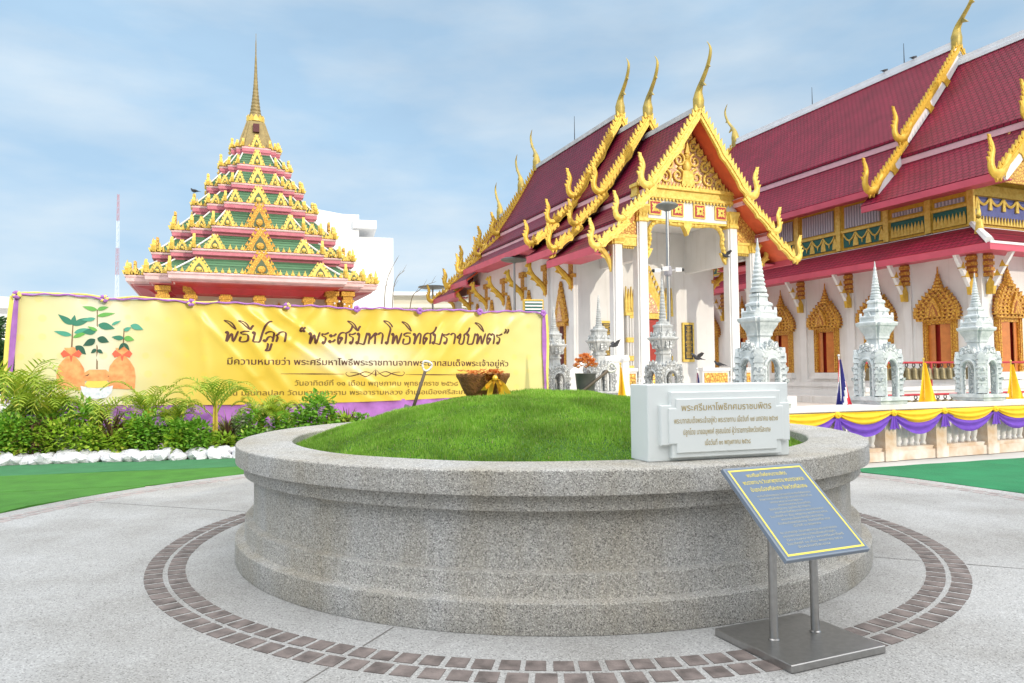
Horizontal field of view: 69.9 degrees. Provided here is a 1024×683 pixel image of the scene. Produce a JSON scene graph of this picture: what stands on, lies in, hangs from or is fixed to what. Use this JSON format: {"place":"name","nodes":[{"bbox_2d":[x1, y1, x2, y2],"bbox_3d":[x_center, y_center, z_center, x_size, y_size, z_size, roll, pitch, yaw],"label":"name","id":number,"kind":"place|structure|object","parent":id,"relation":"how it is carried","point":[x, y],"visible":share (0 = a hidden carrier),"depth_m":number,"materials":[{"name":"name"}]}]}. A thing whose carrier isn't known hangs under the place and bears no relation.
{"place":"outdoors","nodes":[
{"label":"outdoors","id":0,"kind":"place"},
{"bbox_2d":[0,297,12,404],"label":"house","id":1,"kind":"structure","parent":0,"point":[4,302],"depth_m":41.78,"materials":[{"name":"white wood"}]},
{"bbox_2d":[122,42,379,309],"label":"tiered pavilion","id":2,"kind":"structure","parent":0,"point":[250,230],"depth_m":36.66,"materials":[{"name":"pink paint"}]},
{"bbox_2d":[0,473,1023,682],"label":"plaza paving","id":3,"kind":"structure","parent":0,"point":[77,605],"depth_m":4.71,"materials":[{"name":"concrete"}]},
{"bbox_2d":[0,475,1023,522],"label":"curb","id":4,"kind":"structure","parent":3,"relation":"on","point":[198,483],"depth_m":9.34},
{"bbox_2d":[235,422,872,635],"bbox_3d":[0.337,1.364,7.149,5.696,0.968,5.694,-1,-2,0],"label":"round planter","id":5,"kind":"object","parent":3,"relation":"on","point":[576,548],"visible":0.67,"depth_m":4.54,"materials":[{"name":"stone"}]},
{"bbox_2d":[295,387,803,461],"bbox_3d":[0.332,0.751,7.174,4.752,0.507,4.752,-1,-2,0],"label":"grass mound","id":6,"kind":"object","parent":5,"relation":"in","point":[572,448],"depth_m":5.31,"materials":[{"name":"plant"}]},
{"bbox_2d":[403,360,432,408],"bbox_3d":[-0.945,0.533,7.291,0.322,0.694,0.043,0,-2,-6],"label":"shovel","id":7,"kind":"object","parent":6,"relation":"on","point":[420,385],"visible":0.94,"depth_m":7.29,"materials":[{"name":"brown wood"}]},
{"bbox_2d":[456,367,510,396],"bbox_3d":[-0.276,0.390,7.119,0.555,0.331,0.459,-1,-2,0],"label":"flower basket","id":8,"kind":"object","parent":6,"relation":"on","point":[475,382],"visible":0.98,"depth_m":6.98,"materials":[{"name":"brown wicker"}]},
{"bbox_2d":[573,353,597,390],"bbox_3d":[0.834,0.377,8.297,0.313,0.504,0.307,-1,-2,0],"label":"flower bucket","id":9,"kind":"object","parent":6,"relation":"on","point":[583,380],"visible":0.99,"depth_m":8.21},
{"bbox_2d":[572,362,616,389],"bbox_3d":[0.857,0.502,8.157,0.655,0.541,0.043,0,-2,-8],"label":"shovel","id":10,"kind":"object","parent":6,"relation":"on","point":[599,377],"visible":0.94,"depth_m":8.18,"materials":[{"name":"brown wood"}]},
{"bbox_2d":[630,382,789,461],"bbox_3d":[1.354,0.530,4.936,1.088,0.497,0.290,0,-3,-19],"label":"stone sign","id":11,"kind":"object","parent":5,"relation":"on","point":[683,421],"visible":1,"depth_m":4.79,"materials":[{"name":"white stone"}]},
{"bbox_2d":[144,512,972,682],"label":"paver band","id":12,"kind":"object","parent":3,"relation":"on","point":[745,668],"visible":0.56,"depth_m":4.28,"materials":[{"name":"brick"}]},
{"bbox_2d":[102,502,1023,682],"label":"paving joint","id":13,"kind":"object","parent":3,"relation":"on","point":[392,627],"visible":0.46,"depth_m":4.44,"materials":[{"name":"grey"}]},
{"bbox_2d":[715,463,885,673],"bbox_3d":[1.608,1.224,4.155,0.670,0.970,0.605,1,-3,-23],"label":"information stand","id":14,"kind":"object","parent":3,"relation":"on","point":[795,513],"visible":1,"depth_m":4.10,"materials":[{"name":"metal"}]},
{"bbox_2d":[0,405,1023,493],"bbox_3d":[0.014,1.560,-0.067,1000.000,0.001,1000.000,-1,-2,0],"label":"ground","id":15,"kind":"structure","parent":0,"point":[1005,455],"depth_m":12.64,"materials":[{"name":"concrete"}]},
{"bbox_2d":[0,316,14,399],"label":"tree","id":16,"kind":"object","parent":15,"relation":"on","point":[3,319],"visible":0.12,"depth_m":20.63,"materials":[{"name":"green plant"}]},
{"bbox_2d":[115,194,118,297],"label":"radio mast","id":17,"kind":"object","parent":15,"relation":"on","point":[117,242],"visible":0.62,"depth_m":150.96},
{"bbox_2d":[316,209,392,308],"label":"apartment building","id":18,"kind":"structure","parent":15,"relation":"on","point":[372,253],"depth_m":72.89,"materials":[{"name":"white"}]},
{"bbox_2d":[393,292,468,310],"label":"building","id":19,"kind":"structure","parent":15,"relation":"on","point":[402,300],"depth_m":78.52,"materials":[{"name":"white"}]},
{"bbox_2d":[860,458,1023,493],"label":"ground carpet","id":20,"kind":"object","parent":15,"relation":"on","point":[1002,474],"visible":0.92,"depth_m":10.84,"materials":[{"name":"carpet"}]},
{"bbox_2d":[0,0,1023,299],"label":"sky","id":21,"kind":"structure","parent":0,"point":[407,117],"materials":[{"name":"blue"}]},
{"bbox_2d":[40,402,1010,490],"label":"courtyard paving","id":22,"kind":"structure","parent":0,"point":[805,404],"depth_m":33.07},
{"bbox_2d":[0,485,145,512],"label":"turf carpet","id":23,"kind":"object","parent":22,"relation":"on","point":[12,501],"visible":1,"depth_m":9.48,"materials":[{"name":"carpet"}]},
{"bbox_2d":[0,458,237,475],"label":"turf carpet","id":24,"kind":"object","parent":22,"relation":"on","point":[26,469],"visible":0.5,"depth_m":12.46,"materials":[{"name":"carpet"}]},
{"bbox_2d":[0,467,243,491],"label":"turf carpet","id":25,"kind":"object","parent":22,"relation":"on","point":[15,483],"visible":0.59,"depth_m":10.99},
{"bbox_2d":[1,291,548,443],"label":"banner","id":26,"kind":"object","parent":22,"relation":"on","point":[362,360],"visible":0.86,"depth_m":16.41,"materials":[{"name":"yellow"}]},
{"bbox_2d":[418,285,444,309],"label":"street lamp","id":27,"kind":"object","parent":22,"relation":"on","point":[434,287],"visible":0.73,"depth_m":44.84,"materials":[{"name":"metal"}]},
{"bbox_2d":[501,257,525,310],"bbox_3d":[0.131,-0.419,33.048,1.240,6.760,1.240,-1,-2,0],"label":"street lamp","id":28,"kind":"object","parent":22,"relation":"on","point":[513,260],"visible":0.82,"depth_m":33.07,"materials":[{"name":"metal"}]},
{"bbox_2d":[522,299,543,312],"bbox_3d":[0.705,0.595,23.996,0.680,3.950,0.300,0,-2,-10],"label":"floodlight","id":29,"kind":"object","parent":22,"relation":"on","point":[536,305],"visible":0.49,"depth_m":23.95,"materials":[{"name":"white paint"}]},
{"bbox_2d":[546,306,571,389],"bbox_3d":[1.186,0.710,20.588,0.950,3.420,0.950,1,-3,-22],"label":"stone shrine","id":30,"kind":"object","parent":22,"relation":"on","point":[559,377],"visible":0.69,"depth_m":20.40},
{"bbox_2d":[570,355,629,396],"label":"terrace wall","id":31,"kind":"structure","parent":22,"relation":"on","point":[616,360],"depth_m":23.20,"materials":[{"name":"white paint"}]},
{"bbox_2d":[583,295,617,395],"bbox_3d":[2.265,0.562,18.992,0.900,3.562,0.900,1,-3,-22],"label":"stone shrine","id":32,"kind":"object","parent":22,"relation":"on","point":[598,341],"visible":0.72,"depth_m":18.84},
{"bbox_2d":[426,42,803,405],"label":"temple hall","id":33,"kind":"structure","parent":22,"relation":"on","point":[579,224],"depth_m":29.59,"materials":[{"name":"paint"}]},
{"bbox_2d":[555,281,568,364],"bbox_3d":[2.013,-0.587,30.325,0.200,3.830,1.280,1,-3,-22],"label":"window","id":34,"kind":"structure","parent":33,"relation":"in","point":[561,314],"depth_m":30.18,"materials":[{"name":"orange metal"}]},
{"bbox_2d":[624,266,674,382],"bbox_3d":[5.677,-0.677,30.362,2.300,4.950,0.280,1,-3,-22],"label":"door","id":35,"kind":"structure","parent":33,"relation":"in","point":[654,298],"depth_m":30.37,"materials":[{"name":"gold metal"}]},
{"bbox_2d":[618,362,625,394],"bbox_3d":[2.017,1.243,13.350,0.260,1.722,0.138,-1,-2,0],"label":"flag","id":36,"kind":"object","parent":22,"relation":"on","point":[621,390],"visible":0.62,"depth_m":13.36,"materials":[{"name":"gold fabric"}]},
{"bbox_2d":[643,278,683,383],"bbox_3d":[3.204,0.402,15.496,0.830,3.567,0.830,1,-3,-22],"label":"stone shrine","id":37,"kind":"object","parent":22,"relation":"on","point":[663,367],"visible":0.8,"depth_m":15.37,"materials":[{"name":"stone"}]},
{"bbox_2d":[652,202,683,359],"bbox_3d":[4.691,-0.862,21.864,0.781,6.610,0.661,1,-3,-27],"label":"street lamp","id":38,"kind":"object","parent":22,"relation":"on","point":[666,207],"visible":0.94,"depth_m":21.84,"materials":[{"name":"metal"}]},
{"bbox_2d":[714,0,1023,402],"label":"temple hall","id":39,"kind":"structure","parent":22,"relation":"on","point":[907,177],"depth_m":34.48,"materials":[{"name":"white paint"}]},
{"bbox_2d":[714,317,720,367],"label":"window","id":40,"kind":"structure","parent":39,"relation":"in","point":[717,329],"depth_m":43.99,"materials":[{"name":"orange metal"}]},
{"bbox_2d":[739,296,747,366],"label":"window","id":41,"kind":"structure","parent":39,"relation":"in","point":[743,336],"depth_m":41.82,"materials":[{"name":"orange metal"}]},
{"bbox_2d":[769,290,795,381],"bbox_3d":[14.328,-0.191,39.053,0.636,5.130,2.080,1,-3,-22],"label":"window","id":42,"kind":"structure","parent":39,"relation":"in","point":[783,333],"depth_m":38.64,"materials":[{"name":"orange metal"}]},
{"bbox_2d":[806,283,842,381],"bbox_3d":[15.494,-0.321,36.236,0.636,5.130,2.080,1,-3,-22],"label":"window","id":43,"kind":"structure","parent":39,"relation":"in","point":[825,320],"depth_m":36.09,"materials":[{"name":"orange metal"}]},
{"bbox_2d":[855,292,897,382],"bbox_3d":[16.660,-0.452,33.422,0.636,5.130,2.080,1,-3,-22],"label":"window","id":44,"kind":"structure","parent":39,"relation":"in","point":[888,305],"depth_m":32.88,"materials":[{"name":"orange metal"}]},
{"bbox_2d":[912,267,962,383],"bbox_3d":[17.827,-0.583,30.607,0.636,5.130,2.080,1,-3,-22],"label":"window","id":45,"kind":"structure","parent":39,"relation":"in","point":[939,312],"depth_m":30.48,"materials":[{"name":"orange metal"}]},
{"bbox_2d":[992,266,1023,383],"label":"window","id":46,"kind":"structure","parent":39,"relation":"in","point":[1008,302],"depth_m":29.30,"materials":[{"name":"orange metal"}]},
{"bbox_2d":[789,399,1023,462],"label":"balustrade","id":47,"kind":"object","parent":22,"relation":"on","point":[885,445],"visible":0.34,"depth_m":12.88,"materials":[{"name":"paint"}]},
{"bbox_2d":[732,238,794,407],"bbox_3d":[3.990,-0.307,11.814,0.719,2.743,0.719,1,-3,-22],"label":"stone shrine","id":48,"kind":"object","parent":47,"relation":"on","point":[760,349],"visible":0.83,"depth_m":11.65,"materials":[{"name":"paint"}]},
{"bbox_2d":[789,413,835,427],"bbox_3d":[4.653,1.351,11.627,1.330,0.432,0.106,1,-3,-22],"label":"swag drape","id":49,"kind":"object","parent":47,"relation":"hanging from","point":[826,420],"visible":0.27,"depth_m":11.69,"materials":[{"name":"yellow fabric"}]},
{"bbox_2d":[836,354,851,404],"bbox_3d":[5.700,0.729,12.593,0.340,1.022,0.138,-1,-2,0],"label":"flag","id":50,"kind":"object","parent":47,"relation":"attached to","point":[843,397],"visible":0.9,"depth_m":12.58,"materials":[{"name":"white fabric"}]},
{"bbox_2d":[834,411,891,436],"bbox_3d":[5.807,1.362,12.107,1.350,0.432,0.110,1,-3,-22],"label":"swag drape","id":51,"kind":"object","parent":47,"relation":"hanging from","point":[866,424],"visible":1,"depth_m":12.09,"materials":[{"name":"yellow fabric"}]},
{"bbox_2d":[850,261,910,404],"bbox_3d":[6.375,-0.162,12.795,0.706,2.491,0.706,1,-3,-22],"label":"stone shrine","id":52,"kind":"object","parent":47,"relation":"on","point":[877,351],"visible":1,"depth_m":12.61,"materials":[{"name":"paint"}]},
{"bbox_2d":[890,409,942,433],"bbox_3d":[6.959,1.372,12.581,1.320,0.432,0.105,1,-3,-22],"label":"swag drape","id":53,"kind":"object","parent":47,"relation":"hanging from","point":[920,421],"visible":1,"depth_m":12.56,"materials":[{"name":"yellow fabric"}]},
{"bbox_2d":[919,358,935,401],"bbox_3d":[7.653,0.795,13.502,0.460,0.992,0.138,-1,-2,0],"label":"flag","id":54,"kind":"object","parent":47,"relation":"attached to","point":[927,393],"visible":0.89,"depth_m":13.49,"materials":[{"name":"fabric"}]},
{"bbox_2d":[941,407,993,430],"bbox_3d":[8.143,1.383,13.065,1.420,0.432,0.094,1,-3,-22],"label":"swag drape","id":55,"kind":"object","parent":47,"relation":"hanging from","point":[971,419],"visible":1,"depth_m":13.05,"materials":[{"name":"yellow fabric"}]},
{"bbox_2d":[949,273,1008,400],"bbox_3d":[8.741,-0.099,13.772,0.679,2.397,0.679,1,-3,-22],"label":"stone shrine","id":56,"kind":"object","parent":47,"relation":"on","point":[977,354],"visible":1,"depth_m":13.61,"materials":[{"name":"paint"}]},
{"bbox_2d":[992,406,1023,427],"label":"swag drape","id":57,"kind":"object","parent":47,"relation":"hanging from","point":[1012,416],"visible":1,"depth_m":13.49,"materials":[{"name":"yellow fabric"}]},
{"bbox_2d":[1006,360,1023,398],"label":"flag","id":58,"kind":"object","parent":47,"relation":"attached to","point":[1014,391],"visible":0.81,"depth_m":14.42,"materials":[{"name":"fabric"}]},
{"bbox_2d":[852,361,1023,424],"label":"bell rack","id":59,"kind":"object","parent":22,"relation":"on","point":[913,391],"visible":0.14,"depth_m":20.93,"materials":[{"name":"red paint"}]},
{"bbox_2d":[910,363,918,379],"bbox_3d":[11.442,0.851,20.844,0.260,0.482,0.254,1,-3,-22],"label":"temple bell","id":60,"kind":"object","parent":59,"relation":"hanging from","point":[914,373],"visible":0.91,"depth_m":20.76,"materials":[{"name":"brown metal"}]},
{"bbox_2d":[932,363,939,379],"bbox_3d":[12.232,0.858,21.171,0.260,0.482,0.254,1,-3,-22],"label":"temple bell","id":61,"kind":"object","parent":59,"relation":"hanging from","point":[935,372],"visible":0.91,"depth_m":21.08,"materials":[{"name":"brown metal"}]},
{"label":"planting soil","id":62,"kind":"structure","parent":0,"visible":0},
{"bbox_2d":[0,452,12,465],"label":"stone","id":63,"kind":"object","parent":62,"relation":"on","point":[5,458],"visible":0.72,"depth_m":12.77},
{"bbox_2d":[8,456,22,464],"bbox_3d":[-8.731,2.111,12.896,0.253,0.199,0.322,-23,-20,36],"label":"stone","id":64,"kind":"object","parent":62,"relation":"on","point":[14,460],"visible":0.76,"depth_m":12.81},
{"bbox_2d":[0,410,43,452],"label":"leafy shrub","id":65,"kind":"object","parent":62,"relation":"on","point":[19,417],"visible":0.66,"depth_m":13.07,"materials":[{"name":"green plant"}]},
{"bbox_2d":[1,401,43,428],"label":"leafy shrub","id":66,"kind":"object","parent":62,"relation":"on","point":[26,411],"visible":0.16,"depth_m":13.78,"materials":[{"name":"green plant"}]},
{"bbox_2d":[0,418,49,455],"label":"leafy shrub","id":67,"kind":"object","parent":62,"relation":"on","point":[22,432],"visible":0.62,"depth_m":13.10,"materials":[{"name":"green plant"}]},
{"bbox_2d":[8,416,60,453],"bbox_3d":[-8.710,1.779,13.386,0.984,0.848,1.019,0,-2,-11],"label":"leafy shrub","id":68,"kind":"object","parent":62,"relation":"on","point":[32,427],"visible":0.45,"depth_m":13.22,"materials":[{"name":"green plant"}]},
{"bbox_2d":[0,358,85,417],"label":"palm","id":69,"kind":"object","parent":62,"relation":"on","point":[12,380],"visible":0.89,"depth_m":13.46,"materials":[{"name":"green plant"}]},
{"bbox_2d":[25,439,60,454],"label":"leafy shrub","id":70,"kind":"object","parent":62,"relation":"on","point":[34,451],"visible":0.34,"depth_m":13.23,"materials":[{"name":"green plant"}]},
{"bbox_2d":[33,453,52,463],"bbox_3d":[-8.294,2.108,12.987,0.312,0.221,0.359,-22,-23,20],"label":"stone","id":71,"kind":"object","parent":62,"relation":"on","point":[43,458],"visible":0.75,"depth_m":12.88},
{"bbox_2d":[4,378,97,424],"bbox_3d":[-8.858,1.465,14.001,1.573,1.526,1.502,-1,-2,0],"label":"palm","id":72,"kind":"object","parent":62,"relation":"on","point":[55,399],"visible":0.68,"depth_m":13.76,"materials":[{"name":"green plant"}]},
{"bbox_2d":[30,410,77,450],"bbox_3d":[-8.726,1.740,13.873,0.984,0.968,0.996,-1,-2,10],"label":"leafy shrub","id":73,"kind":"object","parent":62,"relation":"on","point":[47,416],"visible":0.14,"depth_m":13.73,"materials":[{"name":"green plant"}]},
{"bbox_2d":[32,415,87,452],"bbox_3d":[-8.343,1.770,13.466,0.923,0.869,0.909,-1,-3,20],"label":"leafy shrub","id":74,"kind":"object","parent":62,"relation":"on","point":[49,425],"visible":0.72,"depth_m":13.28,"materials":[{"name":"green plant"}]},
{"bbox_2d":[54,423,88,450],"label":"leafy shrub","id":75,"kind":"object","parent":62,"relation":"on","point":[65,432],"visible":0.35,"depth_m":13.38,"materials":[{"name":"green plant"}]},
{"bbox_2d":[60,452,83,463],"bbox_3d":[-7.883,2.108,13.066,0.440,0.236,0.301,-19,29,-27],"label":"stone","id":76,"kind":"object","parent":62,"relation":"on","point":[69,458],"visible":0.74,"depth_m":12.97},
{"bbox_2d":[59,420,108,451],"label":"leafy shrub","id":77,"kind":"object","parent":62,"relation":"on","point":[83,429],"visible":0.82,"depth_m":13.35,"materials":[{"name":"green plant"}]},
{"bbox_2d":[57,391,111,445],"bbox_3d":[-8.116,1.575,13.904,0.999,1.287,1.054,0,-2,-1],"label":"leafy shrub","id":78,"kind":"object","parent":62,"relation":"on","point":[85,412],"visible":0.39,"depth_m":13.74,"materials":[{"name":"green plant"}]},
{"bbox_2d":[75,430,105,450],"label":"leafy shrub","id":79,"kind":"object","parent":62,"relation":"on","point":[95,444],"visible":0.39,"depth_m":13.51,"materials":[{"name":"green plant"}]},
{"bbox_2d":[84,452,100,462],"bbox_3d":[-7.535,2.121,13.178,0.236,0.185,0.300,6,22,25],"label":"stone","id":80,"kind":"object","parent":62,"relation":"on","point":[94,457],"visible":0.79,"depth_m":13.11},
{"bbox_2d":[56,396,141,449],"bbox_3d":[-7.784,1.641,14.011,1.425,1.158,1.467,-1,-2,0],"label":"palm","id":81,"kind":"object","parent":62,"relation":"on","point":[98,409],"visible":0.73,"depth_m":13.80,"materials":[{"name":"green plant"}]},
{"bbox_2d":[91,407,126,448],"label":"strap leaf plant","id":82,"kind":"object","parent":62,"relation":"on","point":[109,427],"visible":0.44,"depth_m":13.61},
{"bbox_2d":[108,453,122,461],"bbox_3d":[-7.152,2.121,13.250,0.253,0.215,0.287,-3,-3,44],"label":"stone","id":83,"kind":"object","parent":62,"relation":"on","point":[115,457],"visible":0.74,"depth_m":13.16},
{"bbox_2d":[99,430,138,452],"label":"leafy shrub","id":84,"kind":"object","parent":62,"relation":"on","point":[112,437],"visible":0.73,"depth_m":13.45,"materials":[{"name":"green plant"}]},
{"bbox_2d":[108,413,152,449],"bbox_3d":[-7.216,1.759,13.768,0.870,0.896,0.742,-2,-3,33],"label":"leafy shrub","id":85,"kind":"object","parent":62,"relation":"on","point":[127,428],"visible":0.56,"depth_m":13.57,"materials":[{"name":"green plant"}]},
{"bbox_2d":[131,451,145,461],"bbox_3d":[-6.755,2.103,13.281,0.310,0.202,0.355,28,-6,-37],"label":"stone","id":86,"kind":"object","parent":62,"relation":"on","point":[137,456],"visible":0.8,"depth_m":13.17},
{"bbox_2d":[120,408,169,450],"bbox_3d":[-6.933,1.729,13.818,0.949,0.954,0.971,-1,-3,13],"label":"leafy shrub","id":87,"kind":"object","parent":62,"relation":"on","point":[145,420],"visible":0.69,"depth_m":13.67,"materials":[{"name":"green plant"}]},
{"bbox_2d":[127,425,162,450],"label":"leafy shrub","id":88,"kind":"object","parent":62,"relation":"on","point":[152,447],"visible":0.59,"depth_m":13.65,"materials":[{"name":"green plant"}]},
{"bbox_2d":[100,381,192,439],"bbox_3d":[-7.007,1.485,14.177,1.664,1.468,1.197,-1,-2,0],"label":"palm","id":89,"kind":"object","parent":62,"relation":"on","point":[142,401],"visible":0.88,"depth_m":14.14,"materials":[{"name":"green plant"}]},
{"bbox_2d":[150,450,169,460],"bbox_3d":[-6.436,2.102,13.389,0.378,0.233,0.297,-5,-18,11],"label":"stone","id":90,"kind":"object","parent":62,"relation":"on","point":[160,455],"visible":0.85,"depth_m":13.28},
{"bbox_2d":[158,426,191,453],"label":"leafy shrub","id":91,"kind":"object","parent":62,"relation":"on","point":[173,442],"visible":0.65,"depth_m":13.64,"materials":[{"name":"green plant"}]},
{"bbox_2d":[149,399,206,425],"bbox_3d":[-6.586,1.680,14.330,1.078,1.085,1.100,1,-3,-33],"label":"palm","id":92,"kind":"object","parent":62,"relation":"on","point":[170,413],"visible":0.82,"depth_m":14.20,"materials":[{"name":"green plant"}]},
{"bbox_2d":[154,416,204,449],"bbox_3d":[-6.339,1.812,13.962,0.955,0.790,0.977,0,-3,-21],"label":"leafy shrub","id":93,"kind":"object","parent":62,"relation":"on","point":[177,421],"visible":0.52,"depth_m":13.76,"materials":[{"name":"green plant"}]},
{"bbox_2d":[174,416,214,449],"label":"leafy shrub","id":94,"kind":"object","parent":62,"relation":"on","point":[200,425],"visible":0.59,"depth_m":13.84,"materials":[{"name":"green plant"}]},
{"bbox_2d":[179,429,215,451],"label":"leafy shrub","id":95,"kind":"object","parent":62,"relation":"on","point":[202,438],"visible":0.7,"depth_m":13.72,"materials":[{"name":"green plant"}]},
{"bbox_2d":[158,376,265,431],"bbox_3d":[-5.784,1.443,14.193,2.006,1.532,1.689,-1,-2,0],"label":"palm","id":96,"kind":"object","parent":62,"relation":"on","point":[214,393],"visible":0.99,"depth_m":14.18,"materials":[{"name":"green plant"}]},
{"bbox_2d":[205,448,227,458],"bbox_3d":[-5.462,2.104,13.606,0.299,0.244,0.413,-2,-3,34],"label":"stone","id":97,"kind":"object","parent":62,"relation":"on","point":[212,453],"visible":0.72,"depth_m":13.49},
{"bbox_2d":[199,429,238,447],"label":"leafy shrub","id":98,"kind":"object","parent":62,"relation":"on","point":[217,435],"visible":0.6,"depth_m":13.96,"materials":[{"name":"green plant"}]},
{"bbox_2d":[211,415,245,445],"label":"strap leaf plant","id":99,"kind":"object","parent":62,"relation":"on","point":[227,427],"visible":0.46,"depth_m":14.13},
{"bbox_2d":[228,408,250,442],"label":"leafy shrub","id":100,"kind":"object","parent":62,"relation":"on","point":[243,416],"visible":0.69,"depth_m":14.24,"materials":[{"name":"green plant"}]},
{"bbox_2d":[231,408,268,437],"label":"leafy shrub","id":101,"kind":"object","parent":62,"relation":"on","point":[252,419],"visible":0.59,"depth_m":14.30,"materials":[{"name":"green plant"}]},
{"bbox_2d":[235,423,264,440],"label":"leafy shrub","id":102,"kind":"object","parent":62,"relation":"on","point":[253,430],"visible":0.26,"depth_m":14.13,"materials":[{"name":"green plant"}]},
{"bbox_2d":[230,395,289,427],"bbox_3d":[-5.098,1.659,14.785,1.201,1.140,1.020,-1,-2,0],"label":"palm","id":103,"kind":"object","parent":62,"relation":"on","point":[269,401],"visible":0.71,"depth_m":14.79,"materials":[{"name":"green plant"}]},
{"bbox_2d":[254,400,300,426],"bbox_3d":[-4.775,1.710,14.807,1.073,1.034,0.956,-3,-3,44],"label":"palm","id":104,"kind":"object","parent":62,"relation":"on","point":[277,406],"visible":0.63,"depth_m":14.66,"materials":[{"name":"green plant"}]},
{"bbox_2d":[264,409,305,432],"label":"leafy shrub","id":105,"kind":"object","parent":62,"relation":"on","point":[281,424],"visible":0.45,"depth_m":14.45,"materials":[{"name":"green plant"}]},
{"bbox_2d":[281,408,317,428],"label":"leafy shrub","id":106,"kind":"object","parent":62,"relation":"on","point":[306,417],"visible":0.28,"depth_m":14.54,"materials":[{"name":"green plant"}]},
{"bbox_2d":[294,387,340,425],"bbox_3d":[-3.914,1.573,14.822,1.051,1.297,1.118,1,-3,-23],"label":"leafy shrub","id":107,"kind":"object","parent":62,"relation":"on","point":[319,400],"visible":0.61,"depth_m":14.69,"materials":[{"name":"green plant"}]},
{"bbox_2d":[323,409,355,423],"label":"leafy shrub","id":108,"kind":"object","parent":62,"relation":"on","point":[342,417],"visible":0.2,"depth_m":14.76,"materials":[{"name":"green plant"}]},
{"bbox_2d":[349,412,369,421],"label":"leafy shrub","id":109,"kind":"object","parent":62,"relation":"on","point":[359,414],"visible":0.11,"depth_m":15.02,"materials":[{"name":"green plant"}]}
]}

